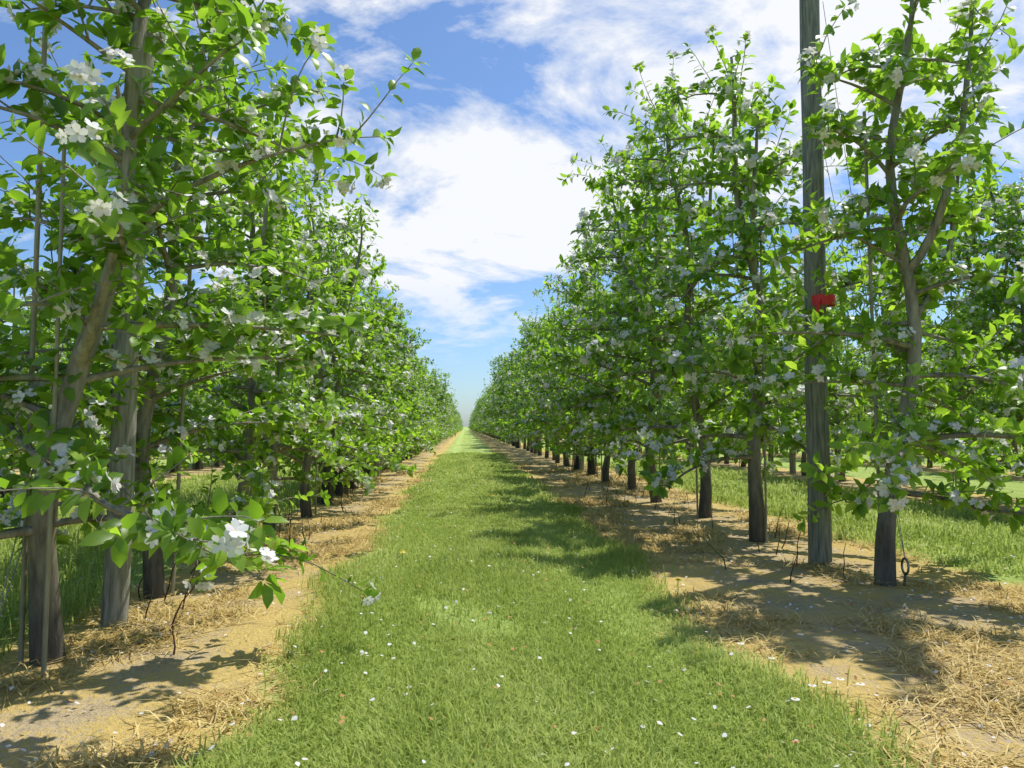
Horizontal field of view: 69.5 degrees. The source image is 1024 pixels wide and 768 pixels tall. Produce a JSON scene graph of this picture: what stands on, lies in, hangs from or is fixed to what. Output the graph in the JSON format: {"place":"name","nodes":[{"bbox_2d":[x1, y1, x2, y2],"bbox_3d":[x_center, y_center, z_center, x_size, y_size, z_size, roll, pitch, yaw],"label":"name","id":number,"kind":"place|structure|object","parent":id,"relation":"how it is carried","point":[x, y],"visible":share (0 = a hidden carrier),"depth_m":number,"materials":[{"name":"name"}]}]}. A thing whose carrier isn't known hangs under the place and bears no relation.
{"place":"outdoors","nodes":[
{"label":"outdoors","id":0,"kind":"place"},
{"bbox_2d":[0,427,1023,767],"bbox_3d":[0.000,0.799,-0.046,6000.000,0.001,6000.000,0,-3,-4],"label":"ground","id":1,"kind":"structure","parent":0,"point":[104,701],"depth_m":2.99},
{"bbox_2d":[0,287,14,497],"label":"cane guard","id":2,"kind":"object","parent":1,"relation":"on","point":[10,492],"visible":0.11,"depth_m":7.83,"materials":[{"name":"brown wood"}]},
{"bbox_2d":[0,426,37,459],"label":"apple tree","id":3,"kind":"object","parent":1,"relation":"on","point":[33,442],"visible":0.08,"depth_m":7.18,"materials":[{"name":"green plant"}]},
{"bbox_2d":[18,4,65,665],"bbox_3d":[-1.624,-0.312,2.576,0.085,2.520,0.034,1,-4,-17],"label":"support stake","id":4,"kind":"object","parent":1,"relation":"on","point":[38,192],"visible":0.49,"depth_m":2.54,"materials":[{"name":"wood"}]},
{"bbox_2d":[41,145,65,677],"bbox_3d":[-1.495,0.064,2.414,0.018,1.750,0.024,0,-3,-4],"label":"support rod","id":5,"kind":"object","parent":1,"relation":"on","point":[50,515],"visible":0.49,"depth_m":2.40,"materials":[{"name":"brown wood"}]},
{"bbox_2d":[0,227,108,497],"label":"apple tree","id":6,"kind":"object","parent":1,"relation":"on","point":[20,369],"visible":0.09,"depth_m":7.79,"materials":[{"name":"green plant"}]},
{"bbox_2d":[3,261,109,474],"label":"apple tree","id":7,"kind":"object","parent":1,"relation":"on","point":[64,357],"visible":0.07,"depth_m":8.57,"materials":[{"name":"green plant"}]},
{"bbox_2d":[47,332,164,459],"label":"apple tree","id":8,"kind":"object","parent":1,"relation":"on","point":[107,437],"visible":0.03,"depth_m":10.00,"materials":[{"name":"green plant"}]},
{"bbox_2d":[100,51,153,626],"bbox_3d":[-1.600,-0.253,3.083,0.104,2.461,0.105,3,-4,-26],"label":"trellis post","id":9,"kind":"object","parent":1,"relation":"on","point":[115,591],"visible":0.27,"depth_m":3.01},
{"bbox_2d":[54,302,202,443],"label":"apple tree","id":10,"kind":"object","parent":1,"relation":"on","point":[108,432],"visible":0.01,"depth_m":10.65,"materials":[{"name":"green plant"}]},
{"bbox_2d":[104,332,233,472],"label":"apple tree","id":11,"kind":"object","parent":1,"relation":"on","point":[204,394],"visible":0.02,"depth_m":12.65,"materials":[{"name":"green plant"}]},
{"bbox_2d":[0,0,355,598],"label":"apple tree","id":12,"kind":"object","parent":1,"relation":"on","point":[208,426],"visible":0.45,"depth_m":3.47,"materials":[{"name":"green plant"}]},
{"bbox_2d":[0,466,356,662],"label":"grass field","id":13,"kind":"structure","parent":1,"relation":"on","point":[190,487],"depth_m":4.21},
{"bbox_2d":[137,294,219,476],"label":"apple tree","id":14,"kind":"object","parent":1,"relation":"on","point":[186,453],"visible":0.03,"depth_m":11.70,"materials":[{"name":"green plant"}]},
{"bbox_2d":[166,80,201,595],"bbox_3d":[-1.597,-0.252,3.570,0.129,2.520,0.020,0,-3,-9],"label":"support stake","id":15,"kind":"object","parent":1,"relation":"on","point":[182,407],"visible":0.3,"depth_m":3.54,"materials":[{"name":"brown wood"}]},
{"bbox_2d":[192,447,202,469],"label":"apple tree","id":16,"kind":"object","parent":1,"relation":"on","point":[199,467],"visible":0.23,"depth_m":13.72,"materials":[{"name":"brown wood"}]},
{"bbox_2d":[185,364,238,469],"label":"apple tree","id":17,"kind":"object","parent":1,"relation":"on","point":[198,400],"depth_m":13.81,"materials":[{"name":"green plant"}]},
{"bbox_2d":[0,0,427,665],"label":"apple tree","id":18,"kind":"object","parent":1,"relation":"on","point":[106,230],"visible":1,"depth_m":2.44,"materials":[{"name":"green plant"}]},
{"bbox_2d":[0,467,432,767],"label":"straw","id":19,"kind":"object","parent":1,"relation":"on","point":[117,763],"visible":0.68,"depth_m":2.62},
{"bbox_2d":[199,351,246,466],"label":"apple tree","id":20,"kind":"object","parent":1,"relation":"on","point":[216,464],"depth_m":14.82,"materials":[{"name":"green plant"}]},
{"bbox_2d":[31,98,454,518],"bbox_3d":[-1.493,-0.432,4.835,2.270,3.037,1.716,0,-4,7],"label":"apple tree","id":21,"kind":"object","parent":1,"relation":"on","point":[243,453],"visible":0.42,"depth_m":4.63,"materials":[{"name":"green plant"}]},
{"bbox_2d":[150,151,402,529],"bbox_3d":[-1.741,-0.385,5.682,1.859,3.030,1.716,0,-3,6],"label":"apple tree","id":22,"kind":"object","parent":1,"relation":"on","point":[352,472],"visible":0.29,"depth_m":5.67,"materials":[{"name":"green plant"}]},
{"bbox_2d":[275,361,277,530],"bbox_3d":[-1.818,-0.132,5.686,0.024,2.520,0.088,-1,-3,13],"label":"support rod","id":23,"kind":"object","parent":1,"relation":"on","point":[276,474],"visible":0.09,"depth_m":5.66,"materials":[{"name":"brown wood"}]},
{"bbox_2d":[195,163,417,517],"bbox_3d":[-1.835,-0.416,6.966,1.793,3.268,2.371,-3,-6,17],"label":"apple tree","id":24,"kind":"object","parent":1,"relation":"on","point":[379,327],"visible":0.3,"depth_m":6.84,"materials":[{"name":"green plant"}]},
{"bbox_2d":[315,246,319,516],"bbox_3d":[-1.794,-0.075,6.673,0.086,2.520,0.036,0,-5,-6],"label":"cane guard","id":25,"kind":"object","parent":1,"relation":"on","point":[317,376],"visible":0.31,"depth_m":6.60,"materials":[{"name":"brown wood"}]},
{"bbox_2d":[317,268,333,504],"bbox_3d":[-1.922,-0.014,7.739,0.191,2.520,0.195,4,-4,-36],"label":"cane guard","id":26,"kind":"object","parent":1,"relation":"on","point":[330,485],"visible":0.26,"depth_m":7.62,"materials":[{"name":"brown wood"}]},
{"bbox_2d":[240,204,417,503],"bbox_3d":[-1.746,-0.374,7.955,1.849,3.278,1.997,-2,-4,27],"label":"apple tree","id":27,"kind":"object","parent":1,"relation":"on","point":[334,381],"visible":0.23,"depth_m":7.92,"materials":[{"name":"green plant"}]},
{"bbox_2d":[332,374,347,495],"bbox_3d":[-1.982,0.043,8.708,0.194,2.520,0.188,-1,-4,27],"label":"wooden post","id":28,"kind":"object","parent":1,"relation":"on","point":[343,489],"visible":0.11,"depth_m":8.57,"materials":[{"name":"brown wood"}]},
{"bbox_2d":[265,171,421,494],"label":"apple tree","id":29,"kind":"object","parent":1,"relation":"on","point":[403,422],"visible":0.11,"depth_m":8.57,"materials":[{"name":"green plant"}]},
{"bbox_2d":[280,301,413,488],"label":"apple tree","id":30,"kind":"object","parent":1,"relation":"on","point":[358,374],"visible":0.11,"depth_m":9.52,"materials":[{"name":"green plant"}]},
{"bbox_2d":[344,373,358,488],"bbox_3d":[-2.054,0.095,9.618,0.195,2.520,0.191,-2,-6,31],"label":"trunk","id":31,"kind":"object","parent":1,"relation":"on","point":[355,486],"visible":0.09,"depth_m":9.46,"materials":[{"name":"brown wood"}]},
{"bbox_2d":[315,258,441,474],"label":"apple tree","id":32,"kind":"object","parent":1,"relation":"on","point":[418,439],"visible":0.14,"depth_m":10.71,"materials":[{"name":"green plant"}]},
{"bbox_2d":[348,326,435,473],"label":"apple tree","id":33,"kind":"object","parent":1,"relation":"on","point":[409,384],"visible":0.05,"depth_m":12.64,"materials":[{"name":"green plant"}]},
{"bbox_2d":[340,318,445,459],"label":"apple tree","id":34,"kind":"object","parent":1,"relation":"on","point":[418,401],"visible":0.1,"depth_m":15.38,"materials":[{"name":"green plant"}]},
{"bbox_2d":[357,296,433,474],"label":"apple tree","id":35,"kind":"object","parent":1,"relation":"on","point":[399,325],"visible":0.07,"depth_m":11.56,"materials":[{"name":"green plant"}]},
{"bbox_2d":[381,323,431,470],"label":"apple tree","id":36,"kind":"object","parent":1,"relation":"on","point":[416,449],"visible":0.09,"depth_m":13.57,"materials":[{"name":"green plant"}]},
{"bbox_2d":[395,379,441,450],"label":"apple tree","id":37,"kind":"object","parent":1,"relation":"on","point":[426,393],"visible":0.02,"depth_m":21.49,"materials":[{"name":"green plant"}]},
{"bbox_2d":[400,353,437,460],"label":"apple tree","id":38,"kind":"object","parent":1,"relation":"on","point":[430,440],"visible":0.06,"depth_m":17.76,"materials":[{"name":"green plant"}]},
{"bbox_2d":[399,374,439,462],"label":"apple tree","id":39,"kind":"object","parent":1,"relation":"on","point":[431,445],"visible":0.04,"depth_m":16.59,"materials":[{"name":"green plant"}]},
{"bbox_2d":[388,303,451,466],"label":"apple tree","id":40,"kind":"object","parent":1,"relation":"on","point":[413,353],"visible":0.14,"depth_m":14.40,"materials":[{"name":"green plant"}]},
{"bbox_2d":[406,376,447,457],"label":"apple tree","id":41,"kind":"object","parent":1,"relation":"on","point":[435,436],"depth_m":18.63,"materials":[{"name":"green plant"}]},
{"bbox_2d":[409,353,445,455],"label":"apple tree","id":42,"kind":"object","parent":1,"relation":"on","point":[429,401],"visible":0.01,"depth_m":20.37,"materials":[{"name":"green plant"}]},
{"bbox_2d":[413,357,442,440],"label":"apple tree","id":43,"kind":"object","parent":1,"relation":"on","point":[423,375],"visible":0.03,"depth_m":19.64,"materials":[{"name":"green plant"}]},
{"bbox_2d":[420,362,447,451],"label":"apple tree","id":44,"kind":"object","parent":1,"relation":"on","point":[434,390],"visible":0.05,"depth_m":23.49,"materials":[{"name":"green plant"}]},
{"bbox_2d":[422,363,450,449],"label":"apple tree","id":45,"kind":"object","parent":1,"relation":"on","point":[445,416],"visible":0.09,"depth_m":25.47,"materials":[{"name":"green plant"}]},
{"bbox_2d":[420,380,458,450],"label":"apple tree","id":46,"kind":"object","parent":1,"relation":"on","point":[442,428],"visible":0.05,"depth_m":24.35,"materials":[{"name":"green plant"}]},
{"bbox_2d":[428,364,457,438],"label":"apple tree","id":47,"kind":"object","parent":1,"relation":"on","point":[443,396],"visible":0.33,"depth_m":28.04,"materials":[{"name":"green plant"}]},
{"bbox_2d":[435,381,458,439],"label":"apple tree","id":48,"kind":"object","parent":1,"relation":"on","point":[451,410],"visible":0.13,"depth_m":36.67,"materials":[{"name":"green plant"}]},
{"bbox_2d":[0,4,909,616],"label":"trellis wires","id":49,"kind":"object","parent":1,"relation":"on","point":[680,406],"visible":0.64,"depth_m":3.73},
{"bbox_2d":[476,380,494,438],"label":"apple tree","id":50,"kind":"object","parent":1,"relation":"on","point":[488,396],"visible":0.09,"depth_m":49.85,"materials":[{"name":"green plant"}]},
{"bbox_2d":[389,452,592,511],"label":"grass strip","id":51,"kind":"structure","parent":1,"relation":"on","point":[489,470],"depth_m":9.36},
{"bbox_2d":[138,473,846,654],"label":"root suckers","id":52,"kind":"object","parent":1,"relation":"on","point":[194,569],"visible":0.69,"depth_m":4.24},
{"bbox_2d":[480,352,510,444],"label":"apple tree","id":53,"kind":"object","parent":1,"relation":"on","point":[494,380],"visible":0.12,"depth_m":33.06,"materials":[{"name":"green plant"}]},
{"bbox_2d":[480,362,516,444],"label":"apple tree","id":54,"kind":"object","parent":1,"relation":"on","point":[484,429],"visible":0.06,"depth_m":31.62,"materials":[{"name":"green plant"}]},
{"bbox_2d":[486,353,513,445],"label":"apple tree","id":55,"kind":"object","parent":1,"relation":"on","point":[490,404],"visible":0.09,"depth_m":30.14,"materials":[{"name":"green plant"}]},
{"bbox_2d":[485,351,520,446],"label":"apple tree","id":56,"kind":"object","parent":1,"relation":"on","point":[499,399],"visible":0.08,"depth_m":29.11,"materials":[{"name":"green plant"}]},
{"bbox_2d":[486,348,521,447],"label":"apple tree","id":57,"kind":"object","parent":1,"relation":"on","point":[501,388],"visible":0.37,"depth_m":27.92,"materials":[{"name":"green plant"}]},
{"bbox_2d":[0,456,1022,767],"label":"fallen petals","id":58,"kind":"object","parent":1,"relation":"on","point":[294,718],"visible":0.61,"depth_m":2.63,"materials":[{"name":"white plant"}]},
{"bbox_2d":[487,305,544,455],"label":"apple tree","id":59,"kind":"object","parent":1,"relation":"on","point":[521,332],"visible":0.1,"depth_m":20.56,"materials":[{"name":"green plant"}]},
{"bbox_2d":[495,323,544,450],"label":"apple tree","id":60,"kind":"object","parent":1,"relation":"on","point":[507,391],"visible":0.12,"depth_m":24.54,"materials":[{"name":"green plant"}]},
{"bbox_2d":[496,340,545,448],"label":"apple tree","id":61,"kind":"object","parent":1,"relation":"on","point":[518,380],"visible":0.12,"depth_m":26.02,"materials":[{"name":"green plant"}]},
{"bbox_2d":[496,318,546,451],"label":"apple tree","id":62,"kind":"object","parent":1,"relation":"on","point":[504,434],"visible":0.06,"depth_m":23.13,"materials":[{"name":"green plant"}]},
{"bbox_2d":[498,314,564,457],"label":"apple tree","id":63,"kind":"object","parent":1,"relation":"on","point":[523,341],"visible":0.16,"depth_m":18.97,"materials":[{"name":"green plant"}]},
{"bbox_2d":[130,505,952,767],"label":"grass strip","id":64,"kind":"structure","parent":1,"relation":"on","point":[403,745],"depth_m":2.28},
{"bbox_2d":[496,345,586,453],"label":"apple tree","id":65,"kind":"object","parent":1,"relation":"on","point":[535,450],"visible":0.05,"depth_m":21.68,"materials":[{"name":"green plant"}]},
{"bbox_2d":[507,296,587,459],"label":"apple tree","id":66,"kind":"object","parent":1,"relation":"on","point":[533,324],"visible":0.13,"depth_m":17.67,"materials":[{"name":"green plant"}]},
{"bbox_2d":[511,270,600,465],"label":"apple tree","id":67,"kind":"object","parent":1,"relation":"on","point":[543,414],"visible":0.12,"depth_m":15.07,"materials":[{"name":"green plant"}]},
{"bbox_2d":[520,305,600,462],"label":"apple tree","id":68,"kind":"object","parent":1,"relation":"on","point":[538,365],"visible":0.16,"depth_m":16.33,"materials":[{"name":"green plant"}]},
{"bbox_2d":[498,278,626,469],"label":"apple tree","id":69,"kind":"object","parent":1,"relation":"on","point":[540,425],"visible":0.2,"depth_m":13.41,"materials":[{"name":"green plant"}]},
{"bbox_2d":[517,199,625,474],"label":"apple tree","id":70,"kind":"object","parent":1,"relation":"on","point":[579,291],"visible":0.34,"depth_m":11.87,"materials":[{"name":"green plant"}]},
{"bbox_2d":[571,334,578,470],"bbox_3d":[1.162,0.317,13.458,0.195,2.520,0.191,1,-2,-22],"label":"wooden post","id":71,"kind":"object","parent":1,"relation":"on","point":[574,461],"visible":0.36,"depth_m":13.37,"materials":[{"name":"wood"}]},
{"bbox_2d":[578,343,583,470],"bbox_3d":[1.249,0.194,13.369,0.104,2.756,0.105,0,-3,-4],"label":"trellis post","id":72,"kind":"object","parent":1,"relation":"on","point":[581,464],"visible":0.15,"depth_m":13.27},
{"bbox_2d":[586,432,597,475],"bbox_3d":[1.321,0.238,12.100,0.194,2.520,0.188,3,-5,-31],"label":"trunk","id":73,"kind":"object","parent":1,"relation":"on","point":[595,466],"visible":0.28,"depth_m":11.96,"materials":[{"name":"wood"}]},
{"bbox_2d":[597,308,602,482],"bbox_3d":[1.282,0.151,10.584,0.085,2.520,0.036,2,-6,-30],"label":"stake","id":74,"kind":"object","parent":1,"relation":"on","point":[601,447],"visible":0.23,"depth_m":10.47,"materials":[{"name":"wood"}]},
{"bbox_2d":[550,241,680,482],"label":"apple tree","id":75,"kind":"object","parent":1,"relation":"on","point":[594,440],"visible":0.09,"depth_m":10.71,"materials":[{"name":"green plant"}]},
{"bbox_2d":[543,155,748,489],"bbox_3d":[1.520,-0.985,9.639,2.580,4.686,2.289,2,-4,-26],"label":"apple tree","id":76,"kind":"object","parent":1,"relation":"on","point":[589,404],"visible":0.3,"depth_m":9.56,"materials":[{"name":"green plant"}]},
{"bbox_2d":[527,83,783,502],"bbox_3d":[1.500,-0.992,7.954,2.444,4.527,3.005,2,-3,-44],"label":"apple tree","id":77,"kind":"object","parent":1,"relation":"on","point":[562,363],"visible":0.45,"depth_m":7.84,"materials":[{"name":"green plant"}]},
{"bbox_2d":[641,364,697,442],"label":"apple tree","id":78,"kind":"object","parent":1,"relation":"on","point":[668,403],"visible":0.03,"depth_m":20.01,"materials":[{"name":"green plant"}]},
{"bbox_2d":[655,383,708,457],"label":"apple tree","id":79,"kind":"object","parent":1,"relation":"on","point":[689,449],"visible":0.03,"depth_m":18.63,"materials":[{"name":"green plant"}]},
{"bbox_2d":[691,235,701,517],"bbox_3d":[1.658,-0.080,6.588,0.085,2.520,0.036,0,-4,-10],"label":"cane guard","id":80,"kind":"object","parent":1,"relation":"on","point":[695,414],"visible":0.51,"depth_m":6.55,"materials":[{"name":"wood"}]},
{"bbox_2d":[665,281,737,439],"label":"apple tree","id":81,"kind":"object","parent":1,"relation":"on","point":[673,403],"visible":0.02,"depth_m":17.28,"materials":[{"name":"green plant"}]},
{"bbox_2d":[673,315,740,463],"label":"apple tree","id":82,"kind":"object","parent":1,"relation":"on","point":[679,404],"visible":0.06,"depth_m":15.92,"materials":[{"name":"green plant"}]},
{"bbox_2d":[568,49,853,517],"bbox_3d":[1.528,-0.907,6.651,2.281,4.218,2.804,-3,-5,-41],"label":"apple tree","id":83,"kind":"object","parent":1,"relation":"on","point":[698,388],"visible":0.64,"depth_m":6.52,"materials":[{"name":"green plant"}]},
{"bbox_2d":[707,279,785,466],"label":"apple tree","id":84,"kind":"object","parent":1,"relation":"on","point":[729,384],"visible":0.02,"depth_m":14.61,"materials":[{"name":"green plant"}]},
{"bbox_2d":[754,183,767,542],"bbox_3d":[1.739,-0.161,5.188,0.034,2.520,0.085,1,-3,-13],"label":"wooden post","id":85,"kind":"object","parent":1,"relation":"on","point":[764,435],"visible":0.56,"depth_m":5.13,"materials":[{"name":"wood"}]},
{"bbox_2d":[511,462,1023,767],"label":"straw","id":86,"kind":"object","parent":1,"relation":"on","point":[975,762],"visible":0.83,"depth_m":2.80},
{"bbox_2d":[602,23,935,542],"bbox_3d":[1.861,-0.842,5.354,2.118,3.904,2.338,-2,-4,34],"label":"apple tree","id":87,"kind":"object","parent":1,"relation":"on","point":[748,175],"visible":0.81,"depth_m":5.17,"materials":[{"name":"green plant"}]},
{"bbox_2d":[710,266,838,466],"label":"apple tree","id":88,"kind":"object","parent":1,"relation":"on","point":[744,393],"visible":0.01,"depth_m":13.55,"materials":[{"name":"green plant"}]},
{"bbox_2d":[787,324,795,473],"bbox_3d":[4.816,0.158,12.747,0.104,2.756,0.105,0,-3,-4],"label":"trellis post","id":89,"kind":"object","parent":1,"relation":"on","point":[792,463],"visible":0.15,"depth_m":12.64,"materials":[{"name":"grey wood"}]},
{"bbox_2d":[594,459,1023,583],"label":"grass strip","id":90,"kind":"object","parent":1,"relation":"on","point":[789,494],"depth_m":5.73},
{"bbox_2d":[766,280,856,475],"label":"apple tree","id":91,"kind":"object","parent":1,"relation":"on","point":[803,456],"visible":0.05,"depth_m":12.10,"materials":[{"name":"green plant"}]},
{"bbox_2d":[799,0,831,564],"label":"trellis post","id":92,"kind":"object","parent":1,"relation":"on","point":[820,530],"visible":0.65,"depth_m":4.42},
{"bbox_2d":[812,294,835,312],"bbox_3d":[1.857,-0.457,4.399,0.140,0.141,0.165,0,-3,4],"label":"post marker ribbon","id":93,"kind":"object","parent":92,"relation":"attached to","point":[818,300],"visible":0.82,"depth_m":4.35,"materials":[{"name":"red"}]},
{"bbox_2d":[765,241,894,481],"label":"apple tree","id":94,"kind":"object","parent":1,"relation":"on","point":[836,428],"visible":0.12,"depth_m":10.75,"materials":[{"name":"green plant"}]},
{"bbox_2d":[832,340,889,456],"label":"apple tree","id":95,"kind":"object","parent":1,"relation":"on","point":[858,417],"visible":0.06,"depth_m":17.10,"materials":[{"name":"green plant"}]},
{"bbox_2d":[862,111,879,507],"bbox_3d":[1.910,-0.234,3.900,0.034,2.520,0.085,-3,-5,32],"label":"support stake","id":96,"kind":"object","parent":1,"relation":"on","point":[875,407],"visible":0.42,"depth_m":3.95,"materials":[{"name":"wood"}]},
{"bbox_2d":[723,0,1023,585],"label":"apple tree","id":97,"kind":"object","parent":1,"relation":"on","point":[903,443],"visible":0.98,"depth_m":3.79,"materials":[{"name":"green plant"}]},
{"bbox_2d":[859,336,938,420],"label":"apple tree","id":98,"kind":"object","parent":1,"relation":"on","point":[877,377],"visible":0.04,"depth_m":16.01,"materials":[{"name":"green plant"}]},
{"bbox_2d":[831,209,1000,463],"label":"apple tree","id":99,"kind":"object","parent":1,"relation":"on","point":[877,258],"visible":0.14,"depth_m":9.53,"materials":[{"name":"green plant"}]},
{"bbox_2d":[882,309,958,467],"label":"apple tree","id":100,"kind":"object","parent":1,"relation":"on","point":[928,461],"visible":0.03,"depth_m":14.42,"materials":[{"name":"green plant"}]},
{"bbox_2d":[870,175,1023,490],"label":"apple tree","id":101,"kind":"object","parent":1,"relation":"on","point":[970,388],"visible":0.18,"depth_m":8.08,"materials":[{"name":"green plant"}]},
{"bbox_2d":[902,128,1023,478],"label":"apple tree","id":102,"kind":"object","parent":1,"relation":"on","point":[1011,196],"visible":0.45,"depth_m":7.33,"materials":[{"name":"green plant"}]},
{"bbox_2d":[920,309,1021,452],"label":"apple tree","id":103,"kind":"object","parent":1,"relation":"on","point":[1018,447],"visible":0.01,"depth_m":13.03,"materials":[{"name":"green plant"}]},
{"bbox_2d":[931,255,1020,475],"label":"apple tree","id":104,"kind":"object","parent":1,"relation":"on","point":[1014,444],"visible":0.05,"depth_m":12.17,"materials":[{"name":"green plant"}]},
{"bbox_2d":[988,298,1023,413],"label":"apple tree","id":105,"kind":"object","parent":1,"relation":"on","point":[1004,400],"visible":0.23,"depth_m":6.60,"materials":[{"name":"green plant"}]},
{"bbox_2d":[0,0,1023,426],"label":"sky","id":106,"kind":"structure","parent":0,"point":[474,219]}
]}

